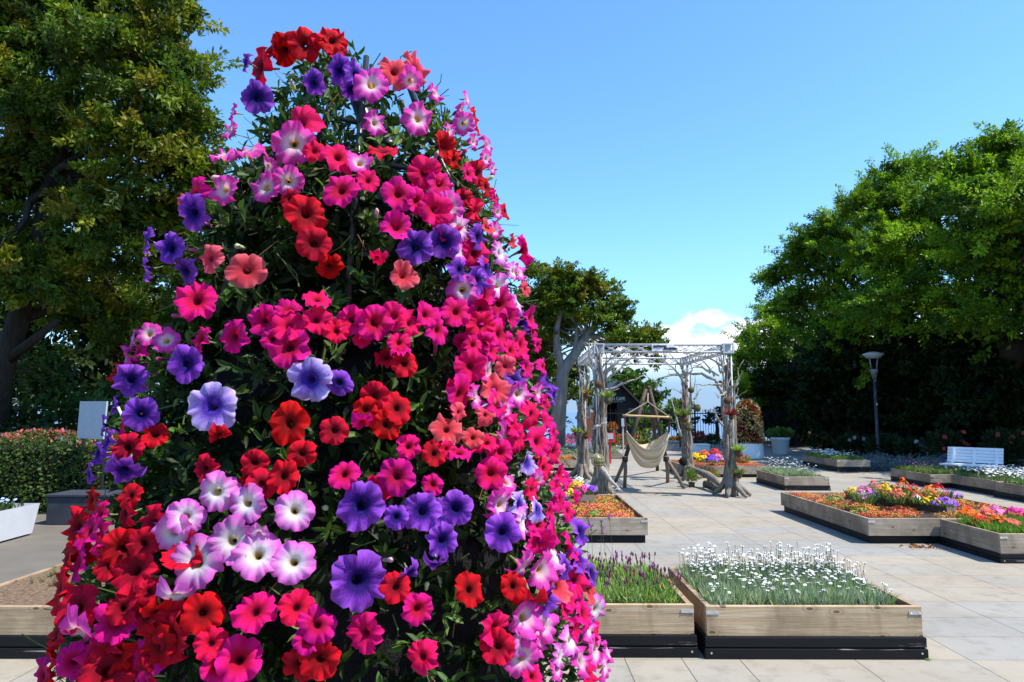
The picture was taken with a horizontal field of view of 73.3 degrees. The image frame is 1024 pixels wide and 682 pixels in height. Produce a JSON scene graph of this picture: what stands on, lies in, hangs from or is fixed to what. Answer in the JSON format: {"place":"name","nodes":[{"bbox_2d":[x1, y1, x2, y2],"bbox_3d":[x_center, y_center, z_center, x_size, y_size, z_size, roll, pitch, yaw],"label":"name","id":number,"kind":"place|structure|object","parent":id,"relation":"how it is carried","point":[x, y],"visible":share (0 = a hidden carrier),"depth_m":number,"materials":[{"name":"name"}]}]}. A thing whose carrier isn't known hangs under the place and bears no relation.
{"place":"outdoors","nodes":[
{"label":"outdoors","id":0,"kind":"place"},
{"bbox_2d":[0,515,114,583],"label":"path","id":1,"kind":"structure","parent":0,"point":[42,546],"depth_m":7.00,"materials":[{"name":"concrete"}]},
{"bbox_2d":[0,503,39,540],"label":"white trough","id":2,"kind":"object","parent":1,"relation":"on","point":[17,521],"visible":1,"depth_m":7.62,"materials":[{"name":"paint"}]},
{"bbox_2d":[0,497,23,510],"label":"flowers","id":3,"kind":"object","parent":2,"relation":"on","point":[5,505],"visible":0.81,"depth_m":7.69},
{"bbox_2d":[45,490,121,524],"bbox_3d":[-5.434,2.130,8.833,0.790,0.375,0.540,0,-6,0],"label":"slate planter","id":4,"kind":"object","parent":1,"relation":"on","point":[59,504],"visible":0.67,"depth_m":8.59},
{"bbox_2d":[77,401,108,489],"bbox_3d":[-5.887,1.620,9.630,0.823,1.553,0.080,-4,-7,35],"label":"blank board","id":5,"kind":"object","parent":1,"relation":"on","point":[90,425],"visible":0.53,"depth_m":9.64,"materials":[{"name":"white metal"}]},
{"bbox_2d":[91,333,163,403],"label":"tree","id":6,"kind":"object","parent":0,"point":[120,356],"visible":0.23,"depth_m":14.46,"materials":[{"name":"green plant"}]},
{"bbox_2d":[21,26,614,681],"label":"petunia tower","id":7,"kind":"structure","parent":0,"point":[339,494],"depth_m":1.30,"materials":[{"name":"multicoloured plant"}]},
{"bbox_2d":[17,412,768,438],"bbox_3d":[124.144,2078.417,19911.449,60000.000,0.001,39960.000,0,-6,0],"label":"sea","id":8,"kind":"structure","parent":0,"point":[572,416],"depth_m":1206.07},
{"bbox_2d":[37,439,812,514],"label":"ground","id":9,"kind":"structure","parent":0,"point":[42,513],"depth_m":30.85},
{"bbox_2d":[0,399,57,443],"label":"leafy shrub","id":10,"kind":"object","parent":9,"relation":"on","point":[24,418],"visible":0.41,"depth_m":13.60,"materials":[{"name":"green plant"}]},
{"bbox_2d":[11,360,64,413],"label":"cycad palm","id":11,"kind":"object","parent":9,"relation":"on","point":[27,369],"visible":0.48,"depth_m":14.38,"materials":[{"name":"green plant"}]},
{"bbox_2d":[0,215,97,443],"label":"shaded tree","id":12,"kind":"object","parent":9,"relation":"on","point":[31,351],"visible":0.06,"depth_m":17.51,"materials":[{"name":"green plant"}]},
{"bbox_2d":[13,325,93,443],"bbox_3d":[-10.195,1.321,15.058,1.670,3.363,4.432,6,-8,-45],"label":"leafy shrub","id":13,"kind":"object","parent":9,"relation":"on","point":[50,399],"visible":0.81,"depth_m":14.66,"materials":[{"name":"green plant"}]},
{"bbox_2d":[9,377,106,443],"bbox_3d":[-9.115,1.871,14.647,1.531,2.197,3.625,2,-6,-15],"label":"leafy shrub","id":14,"kind":"object","parent":9,"relation":"on","point":[67,419],"visible":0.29,"depth_m":13.49,"materials":[{"name":"green plant"}]},
{"bbox_2d":[0,427,176,513],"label":"azalea hedge","id":15,"kind":"object","parent":9,"relation":"on","point":[32,471],"visible":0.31,"depth_m":9.80,"materials":[{"name":"green plant"}]},
{"bbox_2d":[74,376,140,435],"bbox_3d":[-8.642,1.847,14.523,1.428,2.215,3.713,5,-8,-41],"label":"leafy shrub","id":16,"kind":"object","parent":9,"relation":"on","point":[105,396],"visible":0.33,"depth_m":13.63,"materials":[{"name":"green plant"}]},
{"bbox_2d":[0,0,245,443],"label":"evergreen tree","id":17,"kind":"object","parent":9,"relation":"on","point":[59,183],"visible":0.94,"depth_m":12.64,"materials":[{"name":"green plant"}]},
{"bbox_2d":[50,271,198,426],"bbox_3d":[-10.410,0.239,18.847,6.007,6.336,4.286,0,-6,0],"label":"shaded tree","id":18,"kind":"object","parent":9,"relation":"on","point":[91,369],"visible":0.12,"depth_m":17.82,"materials":[{"name":"green plant"}]},
{"bbox_2d":[103,375,189,431],"bbox_3d":[-7.845,1.879,14.659,3.826,2.197,2.354,-3,-6,25],"label":"leafy shrub","id":19,"kind":"object","parent":9,"relation":"on","point":[136,394],"visible":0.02,"depth_m":13.86,"materials":[{"name":"green plant"}]},
{"bbox_2d":[170,98,523,354],"bbox_3d":[-5.288,-0.685,19.405,12.580,8.453,13.398,0,-6,0],"label":"shaded tree","id":20,"kind":"object","parent":9,"relation":"on","point":[351,132],"depth_m":15.07,"materials":[{"name":"green plant"}]},
{"bbox_2d":[581,412,592,440],"bbox_3d":[3.215,3.785,29.885,0.620,1.400,0.330,0,-6,0],"label":"rusty panel","id":21,"kind":"object","parent":9,"relation":"on","point":[589,422],"depth_m":29.74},
{"bbox_2d":[575,380,643,437],"bbox_3d":[5.517,3.771,37.779,3.688,3.046,5.000,0,-6,0],"label":"cafe hut","id":22,"kind":"object","parent":9,"relation":"on","point":[625,398],"visible":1,"depth_m":35.81,"materials":[{"name":"wood"}]},
{"bbox_2d":[634,427,658,444],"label":"flowering bush","id":23,"kind":"object","parent":9,"relation":"on","point":[647,436],"visible":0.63,"depth_m":27.07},
{"bbox_2d":[627,397,699,434],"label":"background tree","id":24,"kind":"object","parent":9,"relation":"on","point":[676,404],"visible":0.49,"depth_m":30.34,"materials":[{"name":"green plant"}]},
{"bbox_2d":[701,406,720,440],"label":"pine tree","id":25,"kind":"object","parent":9,"relation":"on","point":[709,417],"visible":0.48,"depth_m":32.70,"materials":[{"name":"green plant"}]},
{"bbox_2d":[705,433,721,443],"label":"flowering bush","id":26,"kind":"object","parent":9,"relation":"on","point":[714,438],"visible":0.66,"depth_m":30.64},
{"bbox_2d":[747,358,806,442],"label":"shaded tree","id":27,"kind":"object","parent":9,"relation":"on","point":[781,387],"visible":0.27,"depth_m":27.91,"materials":[{"name":"green plant"}]},
{"bbox_2d":[770,321,955,443],"bbox_3d":[13.399,1.797,25.685,6.520,5.135,11.695,-3,-7,29],"label":"shaded tree","id":28,"kind":"object","parent":9,"relation":"on","point":[831,399],"visible":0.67,"depth_m":22.02,"materials":[{"name":"green plant"}]},
{"bbox_2d":[880,313,1023,457],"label":"shaded tree","id":29,"kind":"object","parent":9,"relation":"on","point":[973,400],"visible":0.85,"depth_m":19.12,"materials":[{"name":"green plant"}]},
{"bbox_2d":[0,445,1023,681],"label":"plaza","id":30,"kind":"structure","parent":0,"point":[972,607],"depth_m":6.14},
{"bbox_2d":[0,563,104,658],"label":"planter box","id":31,"kind":"object","parent":30,"relation":"on","point":[23,602],"visible":0.09,"depth_m":3.96,"materials":[{"name":"brown wood"}]},
{"bbox_2d":[25,563,84,586],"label":"weeds","id":32,"kind":"object","parent":31,"relation":"in","point":[54,579],"visible":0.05,"depth_m":4.59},
{"bbox_2d":[485,353,600,426],"bbox_3d":[0.958,2.088,26.778,5.428,4.345,3.775,0,-6,0],"label":"background tree","id":33,"kind":"object","parent":30,"relation":"on","point":[573,390],"visible":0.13,"depth_m":26.42,"materials":[{"name":"green plant"}]},
{"bbox_2d":[517,455,576,470],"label":"planter box","id":34,"kind":"object","parent":30,"relation":"on","point":[572,463],"visible":0.16,"depth_m":16.40,"materials":[{"name":"wood"}]},
{"bbox_2d":[526,494,647,542],"bbox_3d":[0.106,2.144,8.449,2.718,0.267,2.151,0,-6,0],"label":"planter box","id":35,"kind":"object","parent":30,"relation":"on","point":[628,530],"visible":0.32,"depth_m":7.39,"materials":[{"name":"grey wood"}]},
{"bbox_2d":[546,484,594,502],"bbox_3d":[0.424,2.042,9.247,1.300,0.165,0.750,0,-6,0],"label":"raised tier","id":36,"kind":"object","parent":35,"relation":"on","point":[586,498],"visible":0.17,"depth_m":8.87,"materials":[{"name":"wood"}]},
{"bbox_2d":[526,493,636,517],"bbox_3d":[0.097,2.012,8.471,2.586,0.108,2.086,0,-6,0],"label":"ground cover","id":37,"kind":"object","parent":35,"relation":"on","point":[607,505],"visible":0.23,"depth_m":8.20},
{"bbox_2d":[511,256,670,446],"bbox_3d":[1.789,0.422,22.358,6.503,6.946,3.222,-6,-8,43],"label":"umbrella tree","id":38,"kind":"object","parent":30,"relation":"on","point":[563,296],"visible":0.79,"depth_m":21.91,"materials":[{"name":"green plant"}]},
{"bbox_2d":[560,453,622,458],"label":"planter box","id":39,"kind":"object","parent":30,"relation":"on","point":[617,456],"visible":0.04,"depth_m":20.70,"materials":[{"name":"grey wood"}]},
{"bbox_2d":[548,444,619,453],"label":"silver cushions","id":40,"kind":"object","parent":39,"relation":"on","point":[564,449],"visible":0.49,"depth_m":20.99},
{"bbox_2d":[607,433,614,462],"bbox_3d":[2.683,2.928,18.815,0.288,0.834,0.095,0,-6,0],"label":"notice stand","id":41,"kind":"object","parent":30,"relation":"on","point":[611,436],"visible":0.71,"depth_m":18.81,"materials":[{"name":"red paint"}]},
{"bbox_2d":[606,421,618,446],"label":"flowering bush","id":42,"kind":"object","parent":30,"relation":"on","point":[612,426],"visible":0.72,"depth_m":27.89,"materials":[{"name":"orange plant"}]},
{"bbox_2d":[608,433,627,448],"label":"flowering bush","id":43,"kind":"object","parent":30,"relation":"on","point":[618,438],"visible":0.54,"depth_m":26.20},
{"bbox_2d":[542,567,697,657],"bbox_3d":[0.433,1.721,4.458,1.273,0.290,1.021,0,-6,0],"label":"planter box","id":44,"kind":"object","parent":30,"relation":"on","point":[646,630],"visible":0.3,"depth_m":3.97,"materials":[{"name":"brown wood"}]},
{"bbox_2d":[529,514,683,602],"bbox_3d":[0.423,1.418,4.511,1.238,0.436,1.014,0,-6,0],"label":"lavender","id":45,"kind":"object","parent":44,"relation":"on","point":[636,583],"visible":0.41,"depth_m":4.29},
{"bbox_2d":[614,386,685,488],"bbox_3d":[2.744,1.980,14.696,1.234,1.948,3.985,-1,-6,5],"label":"hammock stand","id":46,"kind":"object","parent":30,"relation":"on","point":[654,412],"visible":0.91,"depth_m":13.04,"materials":[{"name":"brown wood"}]},
{"bbox_2d":[622,393,671,467],"bbox_3d":[2.476,1.609,12.454,0.806,1.370,0.750,4,-7,-36],"label":"hammock chair","id":47,"kind":"object","parent":46,"relation":"hanging from","point":[649,455],"visible":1,"depth_m":12.26,"materials":[{"name":"beige fabric"}]},
{"bbox_2d":[569,341,751,497],"bbox_3d":[2.597,1.315,13.120,2.963,2.908,3.663,0,-6,0],"label":"driftwood pergola","id":48,"kind":"object","parent":30,"relation":"on","point":[604,482],"visible":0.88,"depth_m":11.70,"materials":[{"name":"white paint"}]},
{"bbox_2d":[591,428,604,467],"bbox_3d":[1.409,1.746,11.272,0.233,0.649,0.233,0,-6,0],"label":"wire ball basket","id":49,"kind":"object","parent":48,"relation":"hanging from","point":[598,461],"visible":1,"depth_m":11.20,"materials":[{"name":"gold metal"}]},
{"bbox_2d":[599,390,616,404],"bbox_3d":[1.585,0.925,11.416,0.286,0.264,0.308,3,-7,-30],"label":"bromeliad","id":50,"kind":"object","parent":48,"relation":"hanging from","point":[608,398],"visible":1,"depth_m":11.38,"materials":[{"name":"plant"}]},
{"bbox_2d":[673,408,691,422],"bbox_3d":[3.518,1.438,14.160,0.426,0.494,0.423,3,-7,-28],"label":"bromeliad","id":51,"kind":"object","parent":48,"relation":"attached to","point":[682,417],"visible":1,"depth_m":14.09,"materials":[{"name":"plant"}]},
{"bbox_2d":[722,407,739,419],"bbox_3d":[3.631,1.198,11.422,0.305,0.229,0.295,0,-6,0],"label":"bromeliad","id":52,"kind":"object","parent":48,"relation":"attached to","point":[730,413],"visible":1,"depth_m":11.38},
{"bbox_2d":[731,444,747,456],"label":"trailing plant","id":53,"kind":"object","parent":48,"relation":"attached to","point":[738,449],"visible":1,"depth_m":11.37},
{"bbox_2d":[666,440,679,450],"bbox_3d":[5.824,3.822,25.138,0.508,0.351,0.540,0,-6,0],"label":"stone planter","id":54,"kind":"object","parent":30,"relation":"on","point":[672,445],"visible":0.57,"depth_m":24.89,"materials":[{"name":"grey paint"}]},
{"bbox_2d":[684,467,697,486],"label":"potted plant","id":55,"kind":"object","parent":30,"relation":"on","point":[691,472],"visible":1,"depth_m":12.85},
{"bbox_2d":[593,406,800,447],"bbox_3d":[7.331,3.407,27.290,8.180,1.620,0.120,0,-6,0],"label":"railing","id":56,"kind":"object","parent":30,"relation":"on","point":[719,441],"visible":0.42,"depth_m":27.26,"materials":[{"name":"black metal"}]},
{"bbox_2d":[692,430,706,443],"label":"flowering bush","id":57,"kind":"object","parent":30,"relation":"on","point":[698,438],"visible":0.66,"depth_m":27.84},
{"bbox_2d":[692,444,709,453],"bbox_3d":[6.380,3.641,23.247,0.509,0.325,0.540,0,-6,0],"label":"stone planter","id":58,"kind":"object","parent":30,"relation":"on","point":[697,448],"visible":0.66,"depth_m":23.00,"materials":[{"name":"white stone"}]},
{"bbox_2d":[681,464,721,492],"bbox_3d":[3.622,2.515,12.812,0.307,0.437,2.048,0,-6,-5],"label":"driftwood log","id":59,"kind":"object","parent":30,"relation":"on","point":[712,481],"visible":0.79,"depth_m":12.71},
{"bbox_2d":[669,460,770,476],"bbox_3d":[4.657,2.910,15.774,1.839,0.245,1.999,0,-6,0],"label":"planter box","id":60,"kind":"object","parent":30,"relation":"on","point":[750,471],"visible":0.19,"depth_m":14.80,"materials":[{"name":"brown wood"}]},
{"bbox_2d":[669,459,762,465],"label":"ground cover","id":61,"kind":"object","parent":60,"relation":"on","point":[696,463],"visible":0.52,"depth_m":15.23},
{"bbox_2d":[733,454,752,462],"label":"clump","id":62,"kind":"object","parent":60,"relation":"on","point":[744,459],"visible":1,"depth_m":11.40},
{"bbox_2d":[736,443,763,458],"bbox_3d":[7.250,3.361,21.134,0.913,0.448,0.913,0,-6,0],"label":"round planter","id":63,"kind":"object","parent":30,"relation":"on","point":[754,451],"visible":0.45,"depth_m":20.71,"materials":[{"name":"white plastic"}]},
{"bbox_2d":[719,287,818,444],"bbox_3d":[11.215,0.955,30.114,5.251,7.196,5.964,0,-6,0],"label":"broadleaf tree","id":64,"kind":"object","parent":30,"relation":"on","point":[757,348],"visible":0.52,"depth_m":29.40,"materials":[{"name":"green plant"}]},
{"bbox_2d":[765,426,794,453],"bbox_3d":[9.001,3.304,23.030,0.967,0.950,0.950,0,-6,0],"label":"white pot","id":65,"kind":"object","parent":30,"relation":"on","point":[780,437],"visible":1,"depth_m":22.81,"materials":[{"name":"plastic"}]},
{"bbox_2d":[756,470,830,490],"bbox_3d":[5.288,2.628,13.031,0.832,0.245,1.462,0,-6,0],"label":"planter box","id":66,"kind":"object","parent":30,"relation":"on","point":[805,483],"visible":0.88,"depth_m":12.33,"materials":[{"name":"grey wood"}]},
{"bbox_2d":[759,456,819,476],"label":"white daisies","id":67,"kind":"object","parent":66,"relation":"on","point":[791,471],"visible":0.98,"depth_m":12.91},
{"bbox_2d":[668,568,928,659],"bbox_3d":[1.737,1.719,4.430,1.268,0.288,1.021,0,-6,0],"label":"planter box","id":68,"kind":"object","parent":30,"relation":"on","point":[879,632],"visible":0.57,"depth_m":3.94,"materials":[{"name":"brown wood"}]},
{"bbox_2d":[674,541,899,604],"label":"white daisies","id":69,"kind":"object","parent":68,"relation":"on","point":[822,582],"visible":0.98,"depth_m":4.34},
{"bbox_2d":[789,430,810,446],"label":"rose bush","id":70,"kind":"object","parent":30,"relation":"on","point":[803,436],"visible":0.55,"depth_m":27.71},
{"bbox_2d":[805,433,833,450],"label":"rose bush","id":71,"kind":"object","parent":30,"relation":"on","point":[817,440],"visible":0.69,"depth_m":24.73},
{"bbox_2d":[750,200,904,450],"bbox_3d":[11.638,-0.685,25.281,5.176,9.536,6.104,0,-6,0],"label":"broadleaf tree","id":72,"kind":"object","parent":30,"relation":"on","point":[790,300],"visible":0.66,"depth_m":25.23,"materials":[{"name":"green plant"}]},
{"bbox_2d":[803,455,871,471],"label":"planter box","id":73,"kind":"object","parent":30,"relation":"on","point":[841,465],"visible":0.88,"depth_m":16.16,"materials":[{"name":"grey wood"}]},
{"bbox_2d":[805,447,863,459],"bbox_3d":[7.969,2.809,17.124,0.833,0.248,1.865,0,-6,0],"label":"white alyssum","id":74,"kind":"object","parent":73,"relation":"on","point":[835,456],"visible":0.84,"depth_m":16.91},
{"bbox_2d":[831,431,867,456],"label":"rose bush","id":75,"kind":"object","parent":30,"relation":"on","point":[847,441],"visible":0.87,"depth_m":21.73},
{"bbox_2d":[862,352,883,458],"bbox_3d":[10.762,1.905,20.346,0.580,3.183,0.580,0,-6,0],"label":"street lamp","id":76,"kind":"object","parent":30,"relation":"on","point":[873,355],"visible":0.96,"depth_m":20.31,"materials":[{"name":"metal"}]},
{"bbox_2d":[862,431,905,459],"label":"rose bush","id":77,"kind":"object","parent":30,"relation":"on","point":[887,439],"visible":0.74,"depth_m":20.29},
{"bbox_2d":[781,492,1013,543],"bbox_3d":[4.883,2.155,8.550,2.141,0.267,2.454,0,-6,0],"label":"planter box","id":78,"kind":"object","parent":30,"relation":"on","point":[925,528],"visible":0.47,"depth_m":7.63,"materials":[{"name":"grey wood"}]},
{"bbox_2d":[882,485,912,503],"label":"flower clump","id":79,"kind":"object","parent":78,"relation":"on","point":[889,497],"visible":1,"depth_m":8.15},
{"bbox_2d":[845,482,956,512],"bbox_3d":[4.904,2.048,9.133,0.939,0.128,2.378,-1,-6,6],"label":"raised tier","id":80,"kind":"object","parent":78,"relation":"on","point":[936,508],"visible":0.37,"depth_m":8.30,"materials":[{"name":"brown wood"}]},
{"bbox_2d":[872,481,898,499],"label":"flower clump","id":81,"kind":"object","parent":80,"relation":"in","point":[885,484],"visible":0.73,"depth_m":8.48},
{"bbox_2d":[888,477,918,493],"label":"flower clump","id":82,"kind":"object","parent":80,"relation":"in","point":[902,483],"visible":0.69,"depth_m":8.95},
{"bbox_2d":[897,483,928,503],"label":"flower clump","id":83,"kind":"object","parent":80,"relation":"in","point":[914,497],"visible":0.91,"depth_m":8.13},
{"bbox_2d":[910,484,945,502],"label":"flower clump","id":84,"kind":"object","parent":80,"relation":"on","point":[936,495],"visible":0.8,"depth_m":8.18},
{"bbox_2d":[917,496,942,505],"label":"flower clump","id":85,"kind":"object","parent":80,"relation":"in","point":[924,501],"visible":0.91,"depth_m":8.01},
{"bbox_2d":[923,483,954,500],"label":"flower clump","id":86,"kind":"object","parent":80,"relation":"on","point":[950,494],"visible":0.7,"depth_m":8.29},
{"bbox_2d":[928,497,961,507],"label":"flower clump","id":87,"kind":"object","parent":80,"relation":"in","point":[954,504],"visible":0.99,"depth_m":7.83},
{"bbox_2d":[787,491,1021,517],"bbox_3d":[4.867,2.024,8.567,2.069,0.106,2.368,0,-6,0],"label":"ground cover","id":88,"kind":"object","parent":78,"relation":"on","point":[863,508],"visible":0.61,"depth_m":8.19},
{"bbox_2d":[847,483,879,503],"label":"flower clump","id":89,"kind":"object","parent":88,"relation":"on","point":[858,498],"visible":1,"depth_m":8.16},
{"bbox_2d":[956,507,976,516],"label":"flower clump","id":90,"kind":"object","parent":78,"relation":"on","point":[964,511],"visible":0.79,"depth_m":7.53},
{"bbox_2d":[976,507,998,517],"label":"flower clump","id":91,"kind":"object","parent":78,"relation":"on","point":[986,510],"visible":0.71,"depth_m":7.45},
{"bbox_2d":[986,505,1010,516],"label":"flower clump","id":92,"kind":"object","parent":78,"relation":"on","point":[996,509],"visible":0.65,"depth_m":7.58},
{"bbox_2d":[1002,506,1023,517],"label":"flower clump","id":93,"kind":"object","parent":78,"relation":"on","point":[1015,509],"visible":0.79,"depth_m":7.51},
{"bbox_2d":[806,140,1001,453],"bbox_3d":[12.497,-1.487,21.653,6.491,10.486,6.700,0,-6,0],"label":"broadleaf tree","id":94,"kind":"object","parent":30,"relation":"on","point":[891,245],"visible":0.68,"depth_m":20.83,"materials":[{"name":"green plant"}]},
{"bbox_2d":[833,452,986,471],"bbox_3d":[9.659,2.947,16.948,3.387,0.458,1.509,0,-6,0],"label":"silver foliage","id":95,"kind":"object","parent":30,"relation":"on","point":[878,463],"visible":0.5,"depth_m":16.58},
{"bbox_2d":[892,435,935,459],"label":"rose bush","id":96,"kind":"object","parent":30,"relation":"on","point":[912,444],"visible":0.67,"depth_m":19.46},
{"bbox_2d":[890,468,951,487],"bbox_3d":[8.607,2.671,13.448,1.676,0.245,1.391,0,-6,0],"label":"planter box","id":97,"kind":"object","parent":30,"relation":"on","point":[921,479],"visible":0.4,"depth_m":13.08,"materials":[{"name":"grey wood"}]},
{"bbox_2d":[895,459,1006,473],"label":"pink heather","id":98,"kind":"object","parent":97,"relation":"on","point":[933,469],"visible":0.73,"depth_m":13.20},
{"bbox_2d":[919,427,972,461],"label":"rose bush","id":99,"kind":"object","parent":30,"relation":"on","point":[944,441],"visible":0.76,"depth_m":18.47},
{"bbox_2d":[899,118,1023,459],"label":"broadleaf tree","id":100,"kind":"object","parent":30,"relation":"on","point":[985,183],"visible":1,"depth_m":17.39,"materials":[{"name":"green plant"}]},
{"bbox_2d":[939,447,1003,473],"bbox_3d":[8.824,2.412,13.203,0.560,0.709,0.933,5,-8,-41],"label":"bench","id":101,"kind":"object","parent":30,"relation":"on","point":[976,455],"visible":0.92,"depth_m":13.31,"materials":[{"name":"white paint"}]},
{"bbox_2d":[939,519,1023,563],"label":"planter box","id":102,"kind":"object","parent":30,"relation":"on","point":[1004,548],"visible":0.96,"depth_m":6.64,"materials":[{"name":"grey wood"}]},
{"bbox_2d":[955,515,1023,532],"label":"gerbera leaves","id":103,"kind":"object","parent":102,"relation":"on","point":[995,525],"visible":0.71,"depth_m":6.75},
{"bbox_2d":[951,474,1012,494],"bbox_3d":[8.770,2.528,12.089,1.314,0.250,1.272,0,-6,0],"label":"planter box","id":104,"kind":"object","parent":30,"relation":"on","point":[978,485],"visible":0.41,"depth_m":12.10,"materials":[{"name":"grey wood"}]},
{"bbox_2d":[953,464,1023,480],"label":"white alyssum","id":105,"kind":"object","parent":104,"relation":"on","point":[999,476],"visible":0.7,"depth_m":12.18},
{"bbox_2d":[974,425,1023,466],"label":"rose bush","id":106,"kind":"object","parent":30,"relation":"on","point":[994,442],"visible":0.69,"depth_m":17.55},
{"bbox_2d":[993,482,1023,501],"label":"planter box","id":107,"kind":"object","parent":30,"relation":"on","point":[1012,491],"visible":0.99,"depth_m":11.09,"materials":[{"name":"grey wood"}]},
{"bbox_2d":[1002,469,1023,484],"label":"white alyssum","id":108,"kind":"object","parent":107,"relation":"on","point":[1018,481],"visible":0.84,"depth_m":11.15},
{"bbox_2d":[1001,428,1023,466],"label":"rose bush","id":109,"kind":"object","parent":30,"relation":"on","point":[1018,432],"visible":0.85,"depth_m":17.27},
{"bbox_2d":[0,0,1023,411],"label":"sky","id":110,"kind":"structure","parent":0,"point":[659,145],"materials":[{"name":"blue"}]},
{"bbox_2d":[736,398,765,444],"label":"coleus tower","id":111,"kind":"structure","parent":0,"point":[750,423],"depth_m":20.93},
{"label":"slope","id":112,"kind":"structure","parent":0,"visible":0},
{"bbox_2d":[607,366,671,407],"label":"background tree","id":113,"kind":"object","parent":112,"relation":"on","point":[635,388],"visible":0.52,"depth_m":41.22,"materials":[{"name":"green plant"}]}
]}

